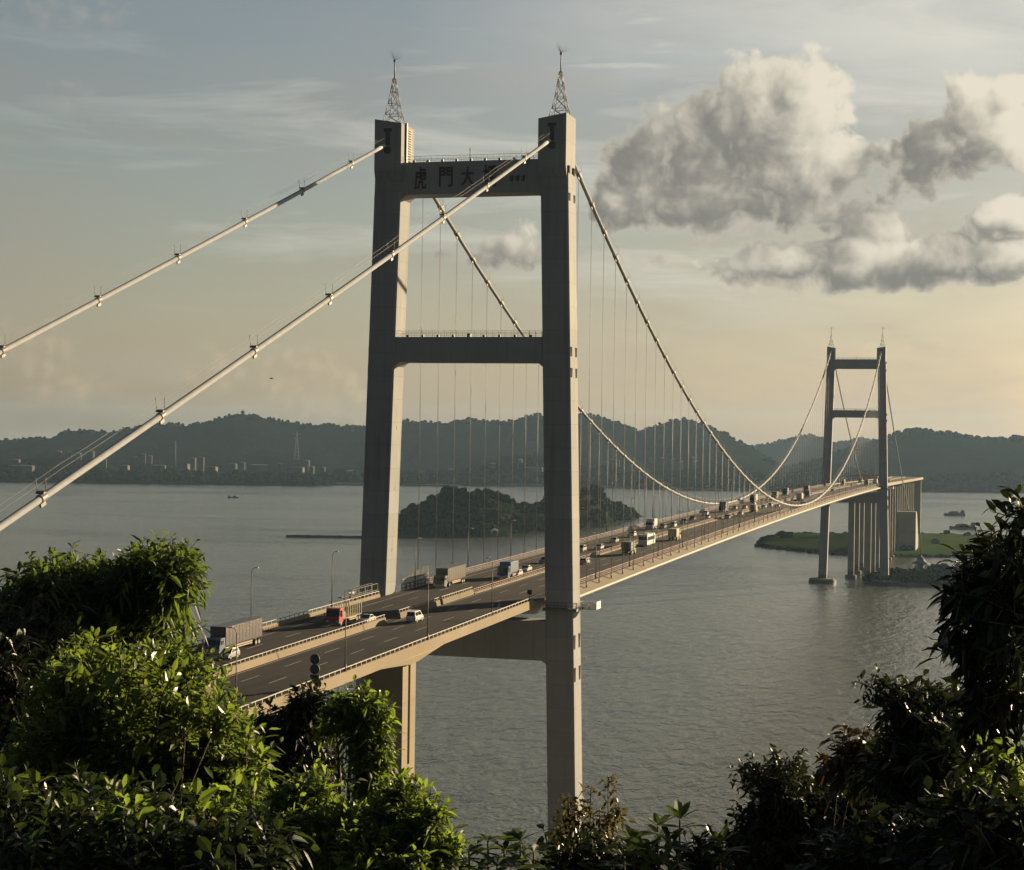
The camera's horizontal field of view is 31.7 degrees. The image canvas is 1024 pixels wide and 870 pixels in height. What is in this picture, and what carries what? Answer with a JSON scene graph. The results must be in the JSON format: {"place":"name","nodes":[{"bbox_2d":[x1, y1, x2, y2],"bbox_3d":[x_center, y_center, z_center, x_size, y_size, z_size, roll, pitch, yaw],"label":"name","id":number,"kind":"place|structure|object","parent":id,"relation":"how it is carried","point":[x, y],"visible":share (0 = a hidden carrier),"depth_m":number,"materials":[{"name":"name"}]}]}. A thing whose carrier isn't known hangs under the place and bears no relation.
{"place":"outdoors","nodes":[
{"label":"outdoors","id":0,"kind":"place"},
{"bbox_2d":[0,482,1023,869],"bbox_3d":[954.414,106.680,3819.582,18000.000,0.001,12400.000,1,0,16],"label":"water","id":1,"kind":"structure","parent":0,"point":[702,670],"depth_m":888.55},
{"bbox_2d":[286,535,361,537],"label":"jetty","id":2,"kind":"object","parent":1,"relation":"in","point":[324,536],"visible":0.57,"depth_m":1638.08,"materials":[{"name":"metal"}]},
{"bbox_2d":[335,483,363,484],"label":"quay","id":3,"kind":"structure","parent":1,"relation":"in","point":[349,483],"depth_m":3230.34,"materials":[{"name":"paint"}]},
{"bbox_2d":[187,591,544,869],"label":"approach viaduct","id":4,"kind":"object","parent":1,"relation":"in","point":[392,672],"visible":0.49,"depth_m":286.11,"materials":[{"name":"grey concrete"}]},
{"bbox_2d":[217,647,239,658],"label":"car","id":5,"kind":"object","parent":4,"relation":"on","point":[230,654],"visible":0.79,"depth_m":257.98,"materials":[{"name":"silver paint"}]},
{"bbox_2d":[227,626,236,707],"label":"lamp post","id":6,"kind":"object","parent":4,"relation":"attached to","point":[236,659],"visible":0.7,"depth_m":208.90,"materials":[{"name":"metal"}]},
{"bbox_2d":[203,617,262,654],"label":"truck","id":7,"kind":"object","parent":4,"relation":"on","point":[223,636],"visible":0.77,"depth_m":266.76,"materials":[{"name":"paint"}]},
{"bbox_2d":[251,567,258,616],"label":"lamp post","id":8,"kind":"object","parent":4,"relation":"attached to","point":[251,590],"visible":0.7,"depth_m":288.09,"materials":[{"name":"metal"}]},
{"bbox_2d":[190,591,378,645],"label":"railing","id":9,"kind":"object","parent":4,"relation":"on","point":[308,610],"visible":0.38,"depth_m":313.29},
{"bbox_2d":[210,614,386,677],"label":"median barrier","id":10,"kind":"object","parent":4,"relation":"on","point":[273,656],"visible":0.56,"depth_m":268.00,"materials":[{"name":"beige concrete"}]},
{"bbox_2d":[310,654,319,681],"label":"traffic sign","id":11,"kind":"object","parent":4,"relation":"attached to","point":[314,667],"visible":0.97,"depth_m":232.49,"materials":[{"name":"metal"}]},
{"bbox_2d":[331,551,338,606],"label":"lamp post","id":12,"kind":"object","parent":4,"relation":"attached to","point":[332,578],"visible":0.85,"depth_m":322.29,"materials":[{"name":"metal"}]},
{"bbox_2d":[338,597,345,671],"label":"lamp post","id":13,"kind":"object","parent":4,"relation":"attached to","point":[345,638],"visible":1,"depth_m":243.09,"materials":[{"name":"metal"}]},
{"bbox_2d":[324,601,361,625],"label":"truck","id":14,"kind":"object","parent":4,"relation":"on","point":[334,615],"visible":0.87,"depth_m":299.38,"materials":[{"name":"red paint"}]},
{"bbox_2d":[345,583,377,600],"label":"inspection frame","id":15,"kind":"object","parent":4,"relation":"attached to","point":[357,593],"visible":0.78,"depth_m":339.77,"materials":[{"name":"metal"}]},
{"bbox_2d":[357,614,375,623],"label":"car","id":16,"kind":"object","parent":4,"relation":"on","point":[363,617],"visible":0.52,"depth_m":303.18,"materials":[{"name":"white paint"}]},
{"bbox_2d":[240,597,532,709],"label":"railing","id":17,"kind":"object","parent":4,"relation":"on","point":[261,699],"visible":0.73,"depth_m":259.44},
{"bbox_2d":[406,610,423,622],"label":"van","id":18,"kind":"object","parent":4,"relation":"on","point":[415,615],"visible":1,"depth_m":304.31,"materials":[{"name":"white paint"}]},
{"bbox_2d":[397,597,440,617],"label":"median barrier","id":19,"kind":"object","parent":4,"relation":"on","point":[421,607],"visible":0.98,"depth_m":322.29,"materials":[{"name":"beige concrete"}]},
{"bbox_2d":[421,575,428,640],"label":"lamp post","id":20,"kind":"object","parent":4,"relation":"attached to","point":[427,634],"visible":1,"depth_m":277.32,"materials":[{"name":"metal"}]},
{"bbox_2d":[440,587,473,603],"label":"median barrier","id":21,"kind":"object","parent":4,"relation":"on","point":[456,596],"visible":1,"depth_m":342.56,"materials":[{"name":"beige concrete"}]},
{"bbox_2d":[486,557,492,614],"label":"lamp post","id":22,"kind":"object","parent":4,"relation":"attached to","point":[492,584],"visible":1,"depth_m":311.51,"materials":[{"name":"metal"}]},
{"bbox_2d":[399,484,458,485],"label":"quay","id":23,"kind":"structure","parent":1,"relation":"in","point":[428,484],"depth_m":3251.16,"materials":[{"name":"paint"}]},
{"bbox_2d":[349,44,600,852],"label":"bridge tower","id":24,"kind":"structure","parent":1,"relation":"in","point":[404,179],"depth_m":346.26,"materials":[{"name":"concrete"}]},
{"bbox_2d":[0,140,860,579],"bbox_3d":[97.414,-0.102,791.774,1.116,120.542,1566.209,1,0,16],"label":"cable","id":25,"kind":"object","parent":24,"relation":"on","point":[98,300],"visible":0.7,"depth_m":394.40,"materials":[{"name":"metal"}]},
{"bbox_2d":[0,131,908,587],"bbox_3d":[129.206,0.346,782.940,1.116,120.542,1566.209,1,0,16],"label":"cable","id":26,"kind":"object","parent":24,"relation":"on","point":[42,497],"visible":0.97,"depth_m":336.76,"materials":[{"name":"metal"}]},
{"bbox_2d":[504,484,541,486],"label":"quay","id":27,"kind":"structure","parent":1,"relation":"in","point":[518,485],"depth_m":3295.73,"materials":[{"name":"paint"}]},
{"bbox_2d":[601,486,634,487],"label":"quay","id":28,"kind":"structure","parent":1,"relation":"in","point":[617,486],"depth_m":3272.08,"materials":[{"name":"paint"}]},
{"bbox_2d":[677,488,718,490],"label":"quay","id":29,"kind":"structure","parent":1,"relation":"in","point":[683,489],"depth_m":3191.57,"materials":[{"name":"paint"}]},
{"bbox_2d":[763,533,1023,557],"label":"grass islet","id":30,"kind":"object","parent":1,"relation":"in","point":[811,541],"depth_m":1627.93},
{"bbox_2d":[833,474,922,578],"bbox_3d":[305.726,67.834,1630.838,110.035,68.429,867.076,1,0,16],"label":"approach viaduct","id":31,"kind":"object","parent":30,"relation":"on","point":[863,538],"visible":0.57,"depth_m":1331.41,"materials":[{"name":"concrete"}]},
{"bbox_2d":[754,530,1021,557],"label":"islet bushes","id":32,"kind":"object","parent":30,"relation":"on","point":[780,534],"visible":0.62,"depth_m":1573.96,"materials":[{"name":"green plant"}]},
{"bbox_2d":[897,511,917,549],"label":"cable anchorage","id":33,"kind":"object","parent":30,"relation":"on","point":[907,530],"visible":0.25,"depth_m":1534.12,"materials":[{"name":"grey concrete"}]},
{"bbox_2d":[865,581,953,586],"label":"spit","id":34,"kind":"structure","parent":1,"relation":"in","point":[911,584],"depth_m":1192.77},
{"bbox_2d":[809,326,897,585],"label":"bridge tower","id":35,"kind":"structure","parent":34,"relation":"on","point":[880,497],"depth_m":1202.49,"materials":[{"name":"concrete"}]},
{"bbox_2d":[402,485,879,613],"bbox_3d":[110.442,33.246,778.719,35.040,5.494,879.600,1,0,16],"label":"bridge deck","id":36,"kind":"structure","parent":35,"relation":"on","point":[535,584],"depth_m":477.53,"materials":[{"name":"paint"}]},
{"bbox_2d":[401,565,428,589],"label":"picket screen","id":37,"kind":"object","parent":36,"relation":"on","point":[419,574],"visible":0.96,"depth_m":368.74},
{"bbox_2d":[414,538,420,586],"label":"lamp post","id":38,"kind":"object","parent":36,"relation":"attached to","point":[415,563],"visible":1,"depth_m":366.45,"materials":[{"name":"metal"}]},
{"bbox_2d":[432,564,465,587],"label":"truck","id":39,"kind":"object","parent":36,"relation":"on","point":[444,576],"visible":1,"depth_m":368.56,"materials":[{"name":"grey paint"}]},
{"bbox_2d":[496,559,518,578],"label":"truck","id":40,"kind":"object","parent":36,"relation":"on","point":[506,568],"visible":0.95,"depth_m":388.21,"materials":[{"name":"blue paint"}]},
{"bbox_2d":[510,569,522,576],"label":"car","id":41,"kind":"object","parent":36,"relation":"on","point":[519,571],"visible":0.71,"depth_m":393.50,"materials":[{"name":"white paint"}]},
{"bbox_2d":[520,565,531,571],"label":"car","id":42,"kind":"object","parent":36,"relation":"on","point":[526,567],"visible":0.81,"depth_m":406.63,"materials":[{"name":"white paint"}]},
{"bbox_2d":[580,558,589,563],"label":"car","id":43,"kind":"object","parent":36,"relation":"on","point":[584,560],"visible":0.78,"depth_m":429.28,"materials":[{"name":"silver paint"}]},
{"bbox_2d":[473,504,763,593],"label":"railing","id":44,"kind":"object","parent":36,"relation":"on","point":[588,557],"visible":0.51,"depth_m":448.97,"materials":[{"name":"beige metal"}]},
{"bbox_2d":[406,483,831,589],"bbox_3d":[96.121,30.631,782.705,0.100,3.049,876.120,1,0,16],"label":"railing","id":45,"kind":"object","parent":36,"relation":"on","point":[615,532],"visible":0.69,"depth_m":531.75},
{"bbox_2d":[621,541,635,554],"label":"truck","id":46,"kind":"object","parent":36,"relation":"on","point":[625,546],"visible":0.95,"depth_m":460.38,"materials":[{"name":"grey paint"}]},
{"bbox_2d":[638,532,654,545],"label":"bus","id":47,"kind":"object","parent":36,"relation":"on","point":[646,538],"visible":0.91,"depth_m":494.40,"materials":[{"name":"white paint"}]},
{"bbox_2d":[644,518,656,529],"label":"truck","id":48,"kind":"object","parent":36,"relation":"on","point":[649,523],"visible":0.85,"depth_m":574.66,"materials":[{"name":"white paint"}]},
{"bbox_2d":[668,528,681,540],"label":"truck","id":49,"kind":"object","parent":36,"relation":"on","point":[675,532],"visible":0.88,"depth_m":519.83,"materials":[{"name":"beige paint"}]},
{"bbox_2d":[719,501,728,511],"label":"truck","id":50,"kind":"object","parent":36,"relation":"on","point":[726,505],"visible":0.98,"depth_m":707.43,"materials":[{"name":"white paint"}]},
{"bbox_2d":[580,484,876,583],"bbox_3d":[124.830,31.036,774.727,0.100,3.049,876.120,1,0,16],"label":"railing","id":51,"kind":"object","parent":36,"relation":"on","point":[650,556],"visible":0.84,"depth_m":523.09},
{"bbox_2d":[750,494,757,502],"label":"truck","id":52,"kind":"object","parent":36,"relation":"on","point":[752,497],"visible":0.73,"depth_m":808.27,"materials":[{"name":"white paint"}]},
{"bbox_2d":[750,504,758,512],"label":"truck","id":53,"kind":"object","parent":36,"relation":"on","point":[752,508],"visible":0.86,"depth_m":702.19,"materials":[{"name":"beige paint"}]},
{"bbox_2d":[770,491,778,498],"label":"truck","id":54,"kind":"object","parent":36,"relation":"on","point":[775,494],"visible":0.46,"depth_m":855.68,"materials":[{"name":"white paint"}]},
{"bbox_2d":[782,488,788,495],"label":"truck","id":55,"kind":"object","parent":36,"relation":"on","point":[785,491],"visible":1,"depth_m":922.58,"materials":[{"name":"paint"}]},
{"bbox_2d":[796,493,803,500],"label":"truck","id":56,"kind":"object","parent":36,"relation":"on","point":[799,496],"visible":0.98,"depth_m":840.61,"materials":[{"name":"white paint"}]},
{"bbox_2d":[804,490,810,497],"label":"truck","id":57,"kind":"object","parent":36,"relation":"on","point":[807,493],"visible":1,"depth_m":894.45,"materials":[{"name":"paint"}]},
{"bbox_2d":[764,484,854,505],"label":"railing","id":58,"kind":"object","parent":36,"relation":"on","point":[812,493],"visible":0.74,"depth_m":968.08,"materials":[{"name":"beige metal"}]},
{"bbox_2d":[862,563,959,584],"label":"spit bushes","id":59,"kind":"object","parent":34,"relation":"on","point":[932,573],"visible":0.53,"depth_m":1218.54,"materials":[{"name":"green plant"}]},
{"bbox_2d":[912,551,929,572],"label":"pavilion","id":60,"kind":"structure","parent":34,"relation":"on","point":[920,562],"depth_m":1259.93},
{"bbox_2d":[944,510,965,515],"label":"barge","id":61,"kind":"object","parent":1,"relation":"on","point":[956,513],"visible":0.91,"depth_m":2298.35,"materials":[{"name":"metal"}]},
{"bbox_2d":[949,522,976,528],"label":"barge","id":62,"kind":"object","parent":1,"relation":"on","point":[972,525],"visible":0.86,"depth_m":1958.21,"materials":[{"name":"metal"}]},
{"bbox_2d":[0,414,1023,492],"bbox_3d":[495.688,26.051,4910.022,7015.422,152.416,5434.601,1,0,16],"label":"hills","id":63,"kind":"structure","parent":0,"point":[221,443],"depth_m":4141.90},
{"bbox_2d":[11,465,34,471],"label":"house","id":64,"kind":"structure","parent":63,"relation":"on","point":[29,467],"depth_m":3363.07,"materials":[{"name":"paint"}]},
{"bbox_2d":[56,451,61,459],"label":"house","id":65,"kind":"structure","parent":63,"relation":"on","point":[58,455],"depth_m":3535.58,"materials":[{"name":"paint"}]},
{"bbox_2d":[98,459,106,468],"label":"house","id":66,"kind":"structure","parent":63,"relation":"on","point":[102,464],"depth_m":3505.35,"materials":[{"name":"paint"}]},
{"bbox_2d":[132,456,137,465],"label":"house","id":67,"kind":"structure","parent":63,"relation":"on","point":[134,460],"depth_m":3746.29,"materials":[{"name":"paint"}]},
{"bbox_2d":[141,453,145,463],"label":"house","id":68,"kind":"structure","parent":63,"relation":"on","point":[143,458],"depth_m":3766.12,"materials":[{"name":"paint"}]},
{"bbox_2d":[147,455,151,464],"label":"house","id":69,"kind":"structure","parent":63,"relation":"on","point":[149,459],"depth_m":3716.07,"materials":[{"name":"paint"}]},
{"bbox_2d":[152,465,165,469],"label":"house","id":70,"kind":"structure","parent":63,"relation":"on","point":[154,467],"depth_m":3554.07,"materials":[{"name":"paint"}]},
{"bbox_2d":[178,463,189,470],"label":"house","id":71,"kind":"structure","parent":63,"relation":"on","point":[182,466],"depth_m":3525.10,"materials":[{"name":"brick"}]},
{"bbox_2d":[191,458,196,469],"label":"house","id":72,"kind":"structure","parent":63,"relation":"on","point":[193,463],"depth_m":3576.28,"materials":[{"name":"paint"}]},
{"bbox_2d":[198,456,204,470],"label":"house","id":73,"kind":"structure","parent":63,"relation":"on","point":[201,460],"depth_m":3555.60,"materials":[{"name":"paint"}]},
{"bbox_2d":[204,466,217,471],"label":"house","id":74,"kind":"structure","parent":63,"relation":"on","point":[207,468],"depth_m":3515.74,"materials":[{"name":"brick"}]},
{"bbox_2d":[227,463,236,470],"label":"house","id":75,"kind":"structure","parent":63,"relation":"on","point":[231,466],"depth_m":3564.46,"materials":[{"name":"paint"}]},
{"bbox_2d":[251,464,268,470],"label":"house","id":76,"kind":"structure","parent":63,"relation":"on","point":[256,467],"depth_m":3602.54,"materials":[{"name":"paint"}]},
{"bbox_2d":[287,466,304,472],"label":"house","id":77,"kind":"structure","parent":63,"relation":"on","point":[292,469],"depth_m":3573.91,"materials":[{"name":"brick"}]},
{"bbox_2d":[294,432,298,459],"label":"pylon","id":78,"kind":"object","parent":63,"relation":"on","point":[296,447],"visible":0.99,"depth_m":3898.27,"materials":[{"name":"metal"}]},
{"bbox_2d":[304,460,309,470],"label":"house","id":79,"kind":"structure","parent":63,"relation":"on","point":[306,464],"depth_m":3615.61,"materials":[{"name":"paint"}]},
{"bbox_2d":[309,466,314,473],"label":"house","id":80,"kind":"structure","parent":63,"relation":"on","point":[311,469],"depth_m":3456.50,"materials":[{"name":"paint"}]},
{"bbox_2d":[0,451,1023,491],"bbox_3d":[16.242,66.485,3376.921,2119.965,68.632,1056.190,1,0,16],"label":"shore woods","id":81,"kind":"object","parent":63,"relation":"on","point":[958,482],"visible":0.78,"depth_m":3328.57,"materials":[{"name":"green plant"}]},
{"bbox_2d":[0,410,1023,470],"bbox_3d":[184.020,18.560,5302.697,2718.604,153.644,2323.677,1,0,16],"label":"ridge woods","id":82,"kind":"object","parent":63,"relation":"on","point":[917,430],"visible":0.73,"depth_m":4549.16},
{"bbox_2d":[526,467,542,471],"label":"house","id":83,"kind":"structure","parent":63,"relation":"on","point":[540,469],"depth_m":3445.17,"materials":[{"name":"paint"}]},
{"bbox_2d":[0,0,1023,445],"label":"sky","id":84,"kind":"structure","parent":0,"point":[765,176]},
{"bbox_2d":[397,493,642,536],"bbox_3d":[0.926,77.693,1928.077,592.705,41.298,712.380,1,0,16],"label":"island","id":85,"kind":"structure","parent":0,"point":[492,515],"depth_m":1731.95,"materials":[{"name":"plant"}]},
{"bbox_2d":[475,493,519,536],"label":"scrub","id":86,"kind":"object","parent":85,"relation":"on","point":[507,517],"visible":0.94,"depth_m":1728.67,"materials":[{"name":"green plant"}]},
{"bbox_2d":[398,484,639,537],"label":"island woods","id":87,"kind":"object","parent":85,"relation":"on","point":[438,514],"visible":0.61,"depth_m":1738.28,"materials":[{"name":"green plant"}]},
{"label":"hillside","id":88,"kind":"structure","parent":0,"visible":0},
{"bbox_2d":[0,590,107,754],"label":"tree","id":89,"kind":"object","parent":88,"relation":"on","point":[23,647],"visible":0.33,"depth_m":18.83,"materials":[{"name":"green plant"}]},
{"bbox_2d":[0,529,213,672],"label":"tree","id":90,"kind":"object","parent":88,"relation":"on","point":[152,590],"visible":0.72,"depth_m":20.40,"materials":[{"name":"green plant"}]},
{"bbox_2d":[6,766,247,850],"bbox_3d":[-1.901,3.811,8.593,1.374,4.444,0.843,1,0,16],"label":"bush","id":91,"kind":"object","parent":88,"relation":"on","point":[196,785],"visible":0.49,"depth_m":8.50,"materials":[{"name":"green plant"}]},
{"bbox_2d":[0,627,282,854],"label":"bush","id":92,"kind":"object","parent":88,"relation":"on","point":[57,739],"visible":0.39,"depth_m":14.48,"materials":[{"name":"green plant"}]},
{"bbox_2d":[0,754,319,869],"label":"bush","id":93,"kind":"object","parent":88,"relation":"on","point":[248,845],"visible":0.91,"depth_m":8.25,"materials":[{"name":"green plant"}]},
{"bbox_2d":[53,616,285,817],"bbox_3d":[-2.747,5.437,14.121,1.991,7.995,0.901,1,0,16],"label":"bush","id":94,"kind":"object","parent":88,"relation":"on","point":[112,681],"visible":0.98,"depth_m":14.04,"materials":[{"name":"green plant"}]},
{"bbox_2d":[251,678,352,869],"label":"tree","id":95,"kind":"object","parent":88,"relation":"on","point":[297,725],"visible":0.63,"depth_m":23.76,"materials":[{"name":"green plant"}]},
{"bbox_2d":[233,758,476,869],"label":"bush","id":96,"kind":"object","parent":88,"relation":"on","point":[403,827],"visible":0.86,"depth_m":12.71,"materials":[{"name":"green plant"}]},
{"bbox_2d":[311,675,407,811],"bbox_3d":[-2.066,8.884,22.999,1.348,11.647,1.224,1,0,16],"label":"tree","id":97,"kind":"object","parent":88,"relation":"on","point":[363,717],"visible":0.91,"depth_m":22.79,"materials":[{"name":"green plant"}]},
{"bbox_2d":[439,828,554,869],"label":"shrub","id":98,"kind":"object","parent":88,"relation":"on","point":[503,862],"visible":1,"depth_m":10.96,"materials":[{"name":"green plant"}]},
{"bbox_2d":[546,774,636,868],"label":"shrub","id":99,"kind":"object","parent":88,"relation":"on","point":[617,813],"visible":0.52,"depth_m":12.00,"materials":[{"name":"green plant"}]},
{"bbox_2d":[506,813,734,869],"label":"bush","id":100,"kind":"object","parent":88,"relation":"on","point":[580,855],"visible":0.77,"depth_m":11.24,"materials":[{"name":"green plant"}]},
{"bbox_2d":[596,799,749,869],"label":"shrub","id":101,"kind":"object","parent":88,"relation":"on","point":[679,810],"visible":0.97,"depth_m":10.94,"materials":[{"name":"green plant"}]},
{"bbox_2d":[707,749,885,869],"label":"bush","id":102,"kind":"object","parent":88,"relation":"on","point":[769,834],"visible":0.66,"depth_m":13.71,"materials":[{"name":"green plant"}]},
{"bbox_2d":[727,743,809,807],"bbox_3d":[1.994,2.607,13.797,0.662,0.462,0.398,1,0,-15],"label":"fern","id":103,"kind":"object","parent":102,"relation":"attached to","point":[753,772],"visible":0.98,"depth_m":13.81,"materials":[{"name":"green plant"}]},
{"bbox_2d":[813,720,890,843],"bbox_3d":[2.478,5.536,13.177,0.673,6.923,0.633,1,0,16],"label":"bush","id":104,"kind":"object","parent":88,"relation":"on","point":[841,763],"visible":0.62,"depth_m":13.12,"materials":[{"name":"green plant"}]},
{"bbox_2d":[783,732,1023,869],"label":"bush","id":105,"kind":"object","parent":88,"relation":"on","point":[984,830],"visible":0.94,"depth_m":10.16,"materials":[{"name":"green plant"}]},
{"bbox_2d":[841,669,979,833],"bbox_3d":[2.767,4.934,12.059,1.197,6.788,1.788,1,0,16],"label":"tree","id":106,"kind":"object","parent":88,"relation":"on","point":[918,751],"visible":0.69,"depth_m":11.87,"materials":[{"name":"green plant"}]},
{"bbox_2d":[851,663,918,731],"bbox_3d":[2.444,1.742,11.890,0.444,0.429,0.348,1,0,-39],"label":"fern","id":107,"kind":"object","parent":106,"relation":"attached to","point":[877,697],"visible":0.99,"depth_m":11.89,"materials":[{"name":"green plant"}]},
{"bbox_2d":[916,484,1023,799],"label":"tree","id":108,"kind":"object","parent":88,"relation":"on","point":[984,599],"visible":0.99,"depth_m":9.41,"materials":[{"name":"green plant"}]},
{"bbox_2d":[956,731,1023,804],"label":"bush","id":109,"kind":"object","parent":88,"relation":"on","point":[1017,771],"visible":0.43,"depth_m":8.99,"materials":[{"name":"green plant"}]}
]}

